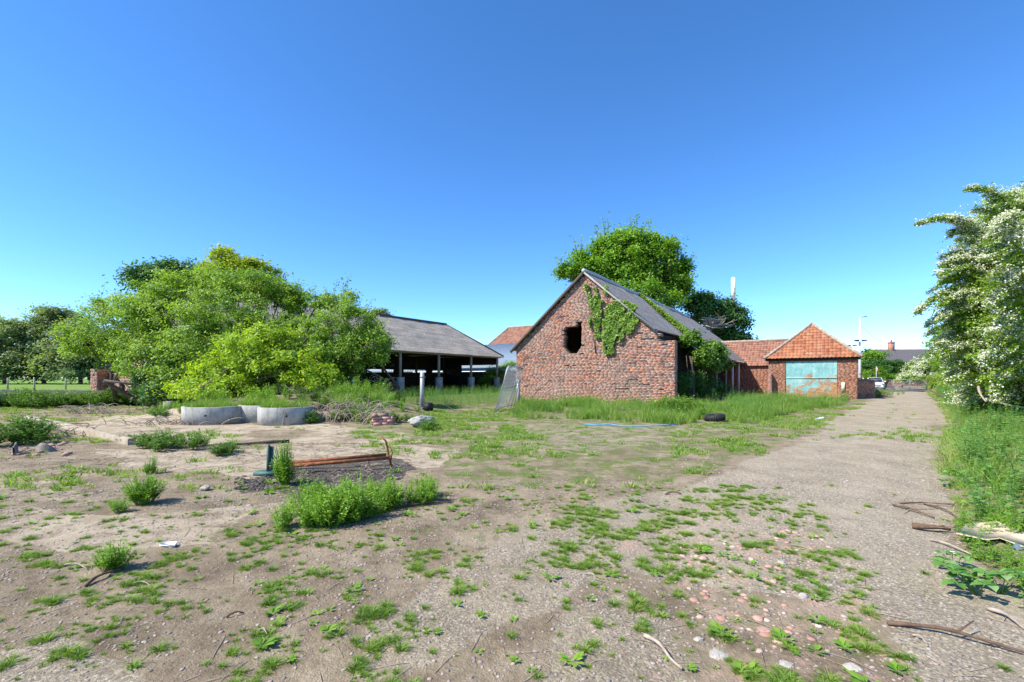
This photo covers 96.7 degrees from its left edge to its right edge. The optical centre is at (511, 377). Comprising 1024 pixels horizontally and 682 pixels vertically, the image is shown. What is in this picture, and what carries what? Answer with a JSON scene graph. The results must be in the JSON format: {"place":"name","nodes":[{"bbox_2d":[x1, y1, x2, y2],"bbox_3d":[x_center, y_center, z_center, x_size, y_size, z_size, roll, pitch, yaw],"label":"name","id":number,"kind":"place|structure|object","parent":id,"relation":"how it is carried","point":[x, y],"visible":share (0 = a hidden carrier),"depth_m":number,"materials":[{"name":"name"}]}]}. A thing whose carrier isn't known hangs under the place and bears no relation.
{"place":"outdoors","nodes":[
{"label":"outdoors","id":0,"kind":"place"},
{"bbox_2d":[180,382,404,423],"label":"mound grass","id":1,"kind":"structure","parent":0,"point":[384,396],"depth_m":17.33,"materials":[{"name":"plant"}]},
{"bbox_2d":[0,378,1023,681],"bbox_3d":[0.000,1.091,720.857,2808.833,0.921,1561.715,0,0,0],"label":"ground","id":2,"kind":"structure","parent":0,"point":[798,458],"depth_m":3.83,"materials":[{"name":"soil"}]},
{"bbox_2d":[0,313,49,383],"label":"pasture tree","id":3,"kind":"object","parent":2,"relation":"on","point":[3,336],"visible":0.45,"depth_m":103.44,"materials":[{"name":"green plant"}]},
{"bbox_2d":[0,387,53,407],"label":"bramble bush","id":4,"kind":"object","parent":2,"relation":"on","point":[4,402],"visible":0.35,"depth_m":23.21,"materials":[{"name":"green plant"}]},
{"bbox_2d":[0,412,63,444],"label":"bramble bush","id":5,"kind":"object","parent":2,"relation":"on","point":[26,430],"visible":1,"depth_m":10.36,"materials":[{"name":"green plant"}]},
{"bbox_2d":[0,302,75,383],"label":"pasture tree","id":6,"kind":"object","parent":2,"relation":"on","point":[47,316],"visible":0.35,"depth_m":105.84,"materials":[{"name":"green plant"}]},
{"bbox_2d":[11,441,72,456],"bbox_3d":[-9.882,1.486,9.557,3.146,0.097,0.857,0,0,43],"label":"rubble","id":7,"kind":"object","parent":2,"relation":"on","point":[52,445],"visible":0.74,"depth_m":9.10,"materials":[{"name":"pink brick"}]},
{"bbox_2d":[7,388,80,408],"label":"bramble bush","id":8,"kind":"object","parent":2,"relation":"on","point":[47,399],"visible":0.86,"depth_m":22.21,"materials":[{"name":"green plant"}]},
{"bbox_2d":[14,312,119,383],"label":"pasture tree","id":9,"kind":"object","parent":2,"relation":"on","point":[53,365],"visible":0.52,"depth_m":100.24,"materials":[{"name":"green plant"}]},
{"bbox_2d":[0,390,144,404],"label":"hedge","id":10,"kind":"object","parent":2,"relation":"on","point":[12,391],"depth_m":25.26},
{"bbox_2d":[24,415,134,444],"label":"concrete kerb","id":11,"kind":"structure","parent":2,"relation":"on","point":[123,439],"depth_m":11.42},
{"bbox_2d":[49,387,119,407],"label":"bramble bush","id":12,"kind":"object","parent":2,"relation":"on","point":[68,401],"visible":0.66,"depth_m":23.19,"materials":[{"name":"green plant"}]},
{"bbox_2d":[74,388,117,406],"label":"bramble bush","id":13,"kind":"object","parent":2,"relation":"on","point":[97,402],"visible":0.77,"depth_m":23.48,"materials":[{"name":"green plant"}]},
{"bbox_2d":[90,369,108,389],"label":"ruined pier","id":14,"kind":"structure","parent":2,"relation":"on","point":[97,377],"depth_m":27.45,"materials":[{"name":"red brick"}]},
{"bbox_2d":[54,403,156,414],"bbox_3d":[-17.175,1.284,19.101,4.366,0.448,2.451,0,0,0],"label":"twig tangle","id":15,"kind":"object","parent":2,"relation":"on","point":[89,409],"visible":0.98,"depth_m":18.98,"materials":[{"name":"brown wood"}]},
{"bbox_2d":[50,281,166,405],"bbox_3d":[-20.948,-1.773,24.770,7.551,7.024,5.149,0,0,0],"label":"elder bush","id":16,"kind":"object","parent":2,"relation":"on","point":[85,336],"visible":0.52,"depth_m":23.92,"materials":[{"name":"green plant"}]},
{"bbox_2d":[86,537,143,570],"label":"weed clump","id":17,"kind":"object","parent":2,"relation":"on","point":[111,560],"visible":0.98,"depth_m":3.54,"materials":[{"name":"green plant"}]},
{"bbox_2d":[107,496,131,512],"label":"weed clump","id":18,"kind":"object","parent":2,"relation":"on","point":[119,507],"visible":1,"depth_m":5.06,"materials":[{"name":"green plant"}]},
{"bbox_2d":[98,390,154,405],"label":"bramble bush","id":19,"kind":"object","parent":2,"relation":"on","point":[124,399],"visible":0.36,"depth_m":24.06,"materials":[{"name":"green plant"}]},
{"bbox_2d":[119,468,168,505],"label":"weed clump","id":20,"kind":"object","parent":2,"relation":"on","point":[139,493],"visible":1,"depth_m":5.35,"materials":[{"name":"green plant"}]},
{"bbox_2d":[102,255,206,295],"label":"broadleaf tree","id":21,"kind":"object","parent":2,"relation":"on","point":[137,270],"visible":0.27,"depth_m":45.42,"materials":[{"name":"green plant"}]},
{"bbox_2d":[129,428,186,452],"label":"bramble bush","id":22,"kind":"object","parent":2,"relation":"on","point":[153,445],"visible":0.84,"depth_m":9.40,"materials":[{"name":"green plant"}]},
{"bbox_2d":[123,348,195,408],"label":"elder bush","id":23,"kind":"object","parent":2,"relation":"on","point":[148,396],"visible":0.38,"depth_m":20.72,"materials":[{"name":"green plant"}]},
{"bbox_2d":[98,415,234,425],"bbox_3d":[-10.757,1.361,14.612,4.498,0.294,1.833,0,0,0],"label":"twig tangle","id":24,"kind":"object","parent":2,"relation":"on","point":[167,421],"visible":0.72,"depth_m":14.47,"materials":[{"name":"brown wood"}]},
{"bbox_2d":[143,427,211,449],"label":"bramble bush","id":25,"kind":"object","parent":2,"relation":"on","point":[196,440],"visible":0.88,"depth_m":9.48,"materials":[{"name":"green plant"}]},
{"bbox_2d":[103,259,252,407],"bbox_3d":[-16.857,-2.248,23.200,7.991,7.992,6.535,0,0,0],"label":"elder bush","id":26,"kind":"object","parent":2,"relation":"on","point":[161,290],"visible":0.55,"depth_m":22.35,"materials":[{"name":"green plant"}]},
{"bbox_2d":[175,385,229,413],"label":"undergrowth bush","id":27,"kind":"object","parent":2,"relation":"on","point":[204,397],"visible":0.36,"depth_m":16.84,"materials":[{"name":"green plant"}]},
{"bbox_2d":[181,403,240,424],"bbox_3d":[-9.950,1.230,15.350,1.960,0.784,1.960,0,0,0],"label":"concrete ring","id":28,"kind":"object","parent":2,"relation":"on","point":[218,415],"visible":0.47,"depth_m":14.49,"materials":[{"name":"concrete"}]},
{"bbox_2d":[0,394,423,479],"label":"dry litter","id":29,"kind":"object","parent":2,"relation":"on","point":[329,451],"visible":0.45,"depth_m":8.76,"materials":[{"name":"plant"}]},
{"bbox_2d":[206,439,242,456],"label":"clump","id":30,"kind":"object","parent":2,"relation":"on","point":[225,447],"visible":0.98,"depth_m":8.74,"materials":[{"name":"green plant"}]},
{"bbox_2d":[153,257,313,397],"bbox_3d":[-13.190,-2.223,22.262,7.564,7.842,6.270,0,0,0],"label":"elder bush","id":31,"kind":"object","parent":2,"relation":"on","point":[259,294],"visible":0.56,"depth_m":21.42,"materials":[{"name":"green plant"}]},
{"bbox_2d":[194,243,293,295],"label":"broadleaf tree","id":32,"kind":"object","parent":2,"relation":"on","point":[227,256],"visible":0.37,"depth_m":41.97,"materials":[{"name":"green plant"}]},
{"bbox_2d":[144,312,350,406],"bbox_3d":[-11.094,-0.634,19.427,7.715,4.698,5.056,0,0,24],"label":"elder bush","id":33,"kind":"object","parent":2,"relation":"on","point":[277,363],"visible":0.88,"depth_m":18.79,"materials":[{"name":"green plant"}]},
{"bbox_2d":[238,404,259,422],"bbox_3d":[-8.600,1.219,15.800,1.560,0.778,1.560,0,0,0],"label":"concrete ring","id":34,"kind":"object","parent":2,"relation":"on","point":[248,414],"visible":0.19,"depth_m":15.03,"materials":[{"name":"concrete"}]},
{"bbox_2d":[233,475,278,490],"bbox_3d":[-3.644,1.496,6.495,0.576,0.057,1.114,0,0,-29],"label":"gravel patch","id":35,"kind":"object","parent":2,"relation":"on","point":[254,481],"visible":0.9,"depth_m":6.44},
{"bbox_2d":[244,381,296,400],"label":"undergrowth bush","id":36,"kind":"object","parent":2,"relation":"on","point":[264,393],"visible":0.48,"depth_m":17.04,"materials":[{"name":"green plant"}]},
{"bbox_2d":[269,439,302,484],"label":"weed clump","id":37,"kind":"object","parent":2,"relation":"on","point":[283,469],"visible":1,"depth_m":6.34,"materials":[{"name":"green plant"}]},
{"bbox_2d":[257,405,314,425],"bbox_3d":[-7.500,1.234,15.150,1.720,0.798,1.720,0,0,0],"label":"concrete ring","id":38,"kind":"object","parent":2,"relation":"on","point":[272,416],"visible":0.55,"depth_m":14.40,"materials":[{"name":"concrete"}]},
{"bbox_2d":[182,394,316,407],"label":"ring grass","id":39,"kind":"structure","parent":38,"relation":"on","point":[272,402],"depth_m":15.13,"materials":[{"name":"plant"}]},
{"bbox_2d":[266,492,323,529],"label":"weed clump","id":40,"kind":"object","parent":2,"relation":"on","point":[286,519],"visible":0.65,"depth_m":4.54,"materials":[{"name":"green plant"}]},
{"bbox_2d":[233,273,366,388],"bbox_3d":[-10.193,-1.774,21.806,5.041,7.037,5.662,0,0,43],"label":"elder bush","id":41,"kind":"object","parent":2,"relation":"on","point":[327,299],"visible":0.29,"depth_m":22.19,"materials":[{"name":"green plant"}]},
{"bbox_2d":[282,478,339,513],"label":"weed clump","id":42,"kind":"object","parent":2,"relation":"on","point":[292,500],"visible":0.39,"depth_m":5.06,"materials":[{"name":"green plant"}]},
{"bbox_2d":[293,386,334,409],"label":"undergrowth bush","id":43,"kind":"object","parent":2,"relation":"on","point":[315,393],"visible":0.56,"depth_m":16.82,"materials":[{"name":"green plant"}]},
{"bbox_2d":[131,282,503,403],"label":"open shed","id":44,"kind":"structure","parent":2,"relation":"on","point":[445,348],"depth_m":45.84,"materials":[{"name":"metal"}]},
{"bbox_2d":[291,475,350,503],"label":"weed clump","id":45,"kind":"object","parent":2,"relation":"on","point":[309,491],"visible":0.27,"depth_m":5.21,"materials":[{"name":"green plant"}]},
{"bbox_2d":[253,436,392,475],"bbox_3d":[-3.009,1.246,7.391,2.062,0.540,0.529,0,0,-20],"label":"scrap frame","id":46,"kind":"object","parent":2,"relation":"on","point":[268,471],"visible":0.74,"depth_m":7.34,"materials":[{"name":"metal"}]},
{"bbox_2d":[293,477,355,528],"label":"weed clump","id":47,"kind":"object","parent":2,"relation":"on","point":[320,514],"visible":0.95,"depth_m":4.56,"materials":[{"name":"green plant"}]},
{"bbox_2d":[301,399,353,423],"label":"bramble bush","id":48,"kind":"object","parent":2,"relation":"on","point":[311,418],"visible":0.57,"depth_m":14.96,"materials":[{"name":"green plant"}]},
{"bbox_2d":[272,285,399,391],"bbox_3d":[-7.963,-1.465,20.914,5.401,6.103,4.477,0,0,0],"label":"elder bush","id":49,"kind":"object","parent":2,"relation":"on","point":[348,345],"visible":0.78,"depth_m":20.51,"materials":[{"name":"green plant"}]},
{"bbox_2d":[294,468,401,480],"bbox_3d":[-2.640,1.498,7.039,2.032,0.047,0.842,0,0,0],"label":"charred debris","id":50,"kind":"object","parent":2,"relation":"on","point":[344,470],"visible":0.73,"depth_m":7.03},
{"bbox_2d":[326,378,371,398],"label":"undergrowth bush","id":51,"kind":"object","parent":2,"relation":"on","point":[345,388],"visible":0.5,"depth_m":18.08,"materials":[{"name":"green plant"}]},
{"bbox_2d":[282,391,423,424],"bbox_3d":[-5.290,0.985,15.523,4.556,1.029,2.599,0,0,0],"label":"twig tangle","id":52,"kind":"object","parent":2,"relation":"on","point":[365,411],"visible":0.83,"depth_m":15.14,"materials":[{"name":"brown wood"}]},
{"bbox_2d":[325,468,384,521],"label":"weed clump","id":53,"kind":"object","parent":2,"relation":"on","point":[349,488],"visible":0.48,"depth_m":4.83,"materials":[{"name":"green plant"}]},
{"bbox_2d":[333,394,380,418],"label":"bramble bush","id":54,"kind":"object","parent":2,"relation":"on","point":[365,398],"visible":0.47,"depth_m":15.86,"materials":[{"name":"green plant"}]},
{"bbox_2d":[330,482,389,522],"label":"weed clump","id":55,"kind":"object","parent":2,"relation":"on","point":[369,509],"visible":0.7,"depth_m":4.78,"materials":[{"name":"green plant"}]},
{"bbox_2d":[345,374,392,394],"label":"green bush","id":56,"kind":"object","parent":2,"relation":"on","point":[366,384],"visible":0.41,"depth_m":19.70,"materials":[{"name":"green plant"}]},
{"bbox_2d":[372,413,394,425],"bbox_3d":[-4.086,1.361,14.454,0.676,0.441,0.422,0,0,-10],"label":"brick block","id":57,"kind":"object","parent":2,"relation":"on","point":[380,419],"depth_m":14.28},
{"bbox_2d":[369,473,405,508],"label":"weed clump","id":58,"kind":"object","parent":2,"relation":"on","point":[392,500],"visible":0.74,"depth_m":5.21,"materials":[{"name":"green plant"}]},
{"bbox_2d":[383,475,428,504],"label":"weed clump","id":59,"kind":"object","parent":2,"relation":"on","point":[411,496],"visible":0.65,"depth_m":5.35,"materials":[{"name":"green plant"}]},
{"bbox_2d":[414,469,442,501],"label":"weed clump","id":60,"kind":"object","parent":2,"relation":"on","point":[431,493],"visible":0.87,"depth_m":5.49,"materials":[{"name":"green plant"}]},
{"bbox_2d":[367,343,516,389],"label":"metal barn","id":61,"kind":"structure","parent":2,"relation":"on","point":[504,349],"depth_m":55.10,"materials":[{"name":"metal"}]},
{"bbox_2d":[375,383,516,406],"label":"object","id":62,"kind":"object","parent":2,"relation":"on","point":[478,391],"visible":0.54,"depth_m":30.76,"materials":[{"name":"green plant"}]},
{"bbox_2d":[475,360,515,387],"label":"bush","id":63,"kind":"object","parent":2,"relation":"on","point":[484,380],"visible":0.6,"depth_m":49.81,"materials":[{"name":"green plant"}]},
{"bbox_2d":[494,366,518,412],"bbox_3d":[-0.181,0.492,20.484,0.614,1.988,3.258,0,0,10],"label":"panel","id":64,"kind":"object","parent":2,"relation":"on","point":[507,387],"visible":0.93,"depth_m":20.02,"materials":[{"name":"metal"}]},
{"bbox_2d":[489,325,532,344],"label":"farmhouse","id":65,"kind":"object","parent":2,"relation":"on","point":[513,334],"visible":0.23,"depth_m":69.71,"materials":[{"name":"tile"}]},
{"bbox_2d":[0,426,1022,681],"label":"straw litter","id":66,"kind":"object","parent":2,"relation":"on","point":[458,614],"visible":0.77,"depth_m":2.88,"materials":[{"name":"beige plant"}]},
{"bbox_2d":[0,483,1023,681],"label":"foreground weeds","id":67,"kind":"object","parent":2,"relation":"on","point":[377,644],"visible":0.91,"depth_m":3.40,"materials":[{"name":"green plant"}]},
{"bbox_2d":[0,394,1023,491],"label":"yard grass","id":68,"kind":"structure","parent":2,"relation":"on","point":[514,436],"depth_m":11.01,"materials":[{"name":"plant"}]},
{"bbox_2d":[0,478,1023,681],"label":"rosette weeds","id":69,"kind":"object","parent":2,"relation":"on","point":[778,633],"visible":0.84,"depth_m":2.89,"materials":[{"name":"green plant"}]},
{"bbox_2d":[550,211,701,310],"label":"sycamore tree","id":70,"kind":"object","parent":2,"relation":"on","point":[636,256],"visible":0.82,"depth_m":52.21,"materials":[{"name":"green plant"}]},
{"bbox_2d":[510,268,745,402],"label":"brick barn","id":71,"kind":"structure","parent":2,"relation":"on","point":[553,347],"depth_m":28.03,"materials":[{"name":"brick"}]},
{"bbox_2d":[584,283,638,366],"bbox_3d":[5.742,-3.165,26.638,3.431,5.137,0.332,0,0,35],"label":"climbing ivy","id":72,"kind":"object","parent":71,"relation":"attached to","point":[615,311],"visible":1,"depth_m":26.60,"materials":[{"name":"green plant"}]},
{"bbox_2d":[639,292,736,401],"bbox_3d":[13.008,-2.583,31.337,6.440,8.293,9.373,0,0,0],"label":"overgrown ivy","id":73,"kind":"object","parent":71,"relation":"attached to","point":[712,355],"visible":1,"depth_m":29.13,"materials":[{"name":"green plant"}]},
{"bbox_2d":[643,633,682,669],"bbox_3d":[0.819,1.478,2.475,0.040,0.038,0.320,0,0,-18],"label":"stick","id":74,"kind":"object","parent":2,"relation":"on","point":[656,641],"visible":1,"depth_m":2.47,"materials":[{"name":"brown wood"}]},
{"bbox_2d":[642,393,689,412],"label":"bramble bush","id":75,"kind":"object","parent":2,"relation":"on","point":[663,402],"visible":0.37,"depth_m":17.94,"materials":[{"name":"green plant"}]},
{"bbox_2d":[665,395,712,414],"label":"bramble bush","id":76,"kind":"object","parent":2,"relation":"on","point":[700,406],"visible":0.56,"depth_m":17.44,"materials":[{"name":"green plant"}]},
{"bbox_2d":[677,364,734,400],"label":"shaded undergrowth","id":77,"kind":"object","parent":2,"relation":"on","point":[685,381],"visible":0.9,"depth_m":28.88,"materials":[{"name":"green plant"}]},
{"bbox_2d":[704,413,725,421],"bbox_3d":[6.978,1.372,15.652,0.672,0.290,0.672,0,0,0],"label":"old tyre","id":78,"kind":"object","parent":2,"relation":"on","point":[714,417],"visible":0.97,"depth_m":15.41,"materials":[{"name":"black rubber"}]},
{"bbox_2d":[709,647,727,659],"bbox_3d":[1.135,1.521,2.495,0.102,0.034,0.127,0,0,33],"label":"rock","id":79,"kind":"object","parent":2,"relation":"on","point":[716,653],"visible":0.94,"depth_m":2.48,"materials":[{"name":"stone"}]},
{"bbox_2d":[677,289,760,340],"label":"holly tree","id":80,"kind":"object","parent":2,"relation":"on","point":[708,303],"visible":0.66,"depth_m":56.10,"materials":[{"name":"green plant"}]},
{"bbox_2d":[700,311,737,329],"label":"dead tree","id":81,"kind":"object","parent":2,"relation":"on","point":[709,323],"visible":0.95,"depth_m":53.34,"materials":[{"name":"grey wood"}]},
{"bbox_2d":[721,338,788,393],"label":"tiled range","id":82,"kind":"structure","parent":2,"relation":"on","point":[754,371],"depth_m":43.43,"materials":[{"name":"brick"}]},
{"bbox_2d":[677,529,884,652],"bbox_3d":[1.892,1.499,3.561,1.244,0.068,2.397,0,0,26],"label":"brick rubble","id":83,"kind":"object","parent":2,"relation":"on","point":[759,618],"visible":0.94,"depth_m":3.17,"materials":[{"name":"brick"}]},
{"bbox_2d":[763,322,863,398],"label":"brick garage","id":84,"kind":"structure","parent":2,"relation":"on","point":[812,356],"depth_m":33.42,"materials":[{"name":"red brick"}]},
{"bbox_2d":[786,361,836,397],"bbox_3d":[21.884,0.115,33.316,3.120,2.650,0.162,0,0,35],"label":"door","id":85,"kind":"structure","parent":84,"relation":"in","point":[821,376],"depth_m":33.24,"materials":[{"name":"teal metal"}]},
{"bbox_2d":[857,378,874,397],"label":"yard wall","id":86,"kind":"structure","parent":2,"relation":"on","point":[866,388],"depth_m":33.00,"materials":[{"name":"red brick"}]},
{"bbox_2d":[857,345,891,370],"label":"round tree","id":87,"kind":"object","parent":2,"relation":"on","point":[869,354],"visible":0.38,"depth_m":73.81,"materials":[{"name":"green plant"}]},
{"bbox_2d":[862,366,896,388],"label":"roadside bush","id":88,"kind":"object","parent":2,"relation":"on","point":[869,372],"visible":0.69,"depth_m":59.56,"materials":[{"name":"green plant"}]},
{"bbox_2d":[857,357,909,386],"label":"hedge","id":89,"kind":"object","parent":2,"relation":"on","point":[892,366],"visible":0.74,"depth_m":65.68,"materials":[{"name":"green plant"}]},
{"bbox_2d":[857,338,970,385],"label":"brick house","id":90,"kind":"structure","parent":2,"relation":"on","point":[905,355],"depth_m":87.89,"materials":[{"name":"grey tile"}]},
{"bbox_2d":[895,355,943,388],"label":"blossom bush","id":91,"kind":"object","parent":2,"relation":"on","point":[919,369],"visible":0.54,"depth_m":53.09,"materials":[{"name":"white plant"}]},
{"bbox_2d":[912,523,950,530],"bbox_3d":[4.153,1.479,4.483,0.330,0.073,0.150,0,0,17],"label":"stick","id":92,"kind":"object","parent":2,"relation":"on","point":[920,526],"visible":1,"depth_m":4.49,"materials":[{"name":"brown wood"}]},
{"bbox_2d":[911,317,974,384],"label":"hedgerow tree","id":93,"kind":"object","parent":2,"relation":"on","point":[927,344],"visible":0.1,"depth_m":42.92,"materials":[{"name":"green plant"}]},
{"bbox_2d":[920,359,975,398],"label":"hedgerow bush","id":94,"kind":"object","parent":2,"relation":"on","point":[931,380],"visible":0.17,"depth_m":28.48,"materials":[{"name":"green plant"}]},
{"bbox_2d":[932,549,977,564],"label":"leafy nettle","id":95,"kind":"object","parent":2,"relation":"on","point":[966,557],"visible":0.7,"depth_m":3.66,"materials":[{"name":"green plant"}]},
{"bbox_2d":[887,620,1023,652],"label":"stick","id":96,"kind":"object","parent":2,"relation":"on","point":[907,624],"visible":1,"depth_m":2.65,"materials":[{"name":"brown wood"}]},
{"bbox_2d":[911,176,1023,410],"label":"hawthorn tree","id":97,"kind":"object","parent":2,"relation":"on","point":[986,347],"visible":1,"depth_m":16.02,"materials":[{"name":"green plant"}]},
{"bbox_2d":[928,558,1006,595],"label":"leafy nettle","id":98,"kind":"object","parent":2,"relation":"on","point":[965,573],"visible":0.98,"depth_m":3.18,"materials":[{"name":"green plant"}]},
{"bbox_2d":[935,383,1023,524],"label":"verge nettles","id":99,"kind":"object","parent":2,"relation":"on","point":[972,443],"visible":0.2,"depth_m":7.58,"materials":[{"name":"green plant"}]},
{"bbox_2d":[951,496,1023,608],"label":"corner weeds","id":100,"kind":"object","parent":2,"relation":"on","point":[980,556],"visible":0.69,"depth_m":4.06,"materials":[{"name":"green plant"}]},
{"bbox_2d":[956,521,1018,539],"bbox_3d":[4.553,1.451,4.343,0.772,0.018,0.321,0,0,-33],"label":"plywood board","id":101,"kind":"object","parent":2,"relation":"on","point":[995,533],"visible":0.7,"depth_m":4.27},
{"bbox_2d":[970,567,1023,594],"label":"leafy nettle","id":102,"kind":"object","parent":2,"relation":"on","point":[1001,572],"visible":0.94,"depth_m":3.21,"materials":[{"name":"green plant"}]},
{"bbox_2d":[999,532,1023,545],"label":"plywood offcut","id":103,"kind":"object","parent":2,"relation":"on","point":[1015,537],"visible":1,"depth_m":4.07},
{"bbox_2d":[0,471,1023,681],"bbox_3d":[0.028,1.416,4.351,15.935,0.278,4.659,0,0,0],"label":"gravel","id":104,"kind":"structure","parent":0,"point":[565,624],"depth_m":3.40,"materials":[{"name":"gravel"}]},
{"bbox_2d":[0,435,1023,507],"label":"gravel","id":105,"kind":"structure","parent":0,"point":[542,452],"depth_m":7.31,"materials":[{"name":"gravel"}]},
{"bbox_2d":[0,0,1023,377],"label":"sky","id":106,"kind":"structure","parent":0,"point":[442,156],"materials":[{"name":"blue"}]},
{"bbox_2d":[510,387,849,424],"bbox_3d":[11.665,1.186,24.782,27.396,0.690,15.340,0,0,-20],"label":"tall grass","id":107,"kind":"structure","parent":0,"point":[661,417],"depth_m":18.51,"materials":[{"name":"plant"}]},
{"bbox_2d":[910,384,1023,522],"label":"verge grass","id":108,"kind":"structure","parent":0,"point":[944,451],"depth_m":7.47,"materials":[{"name":"plant"}]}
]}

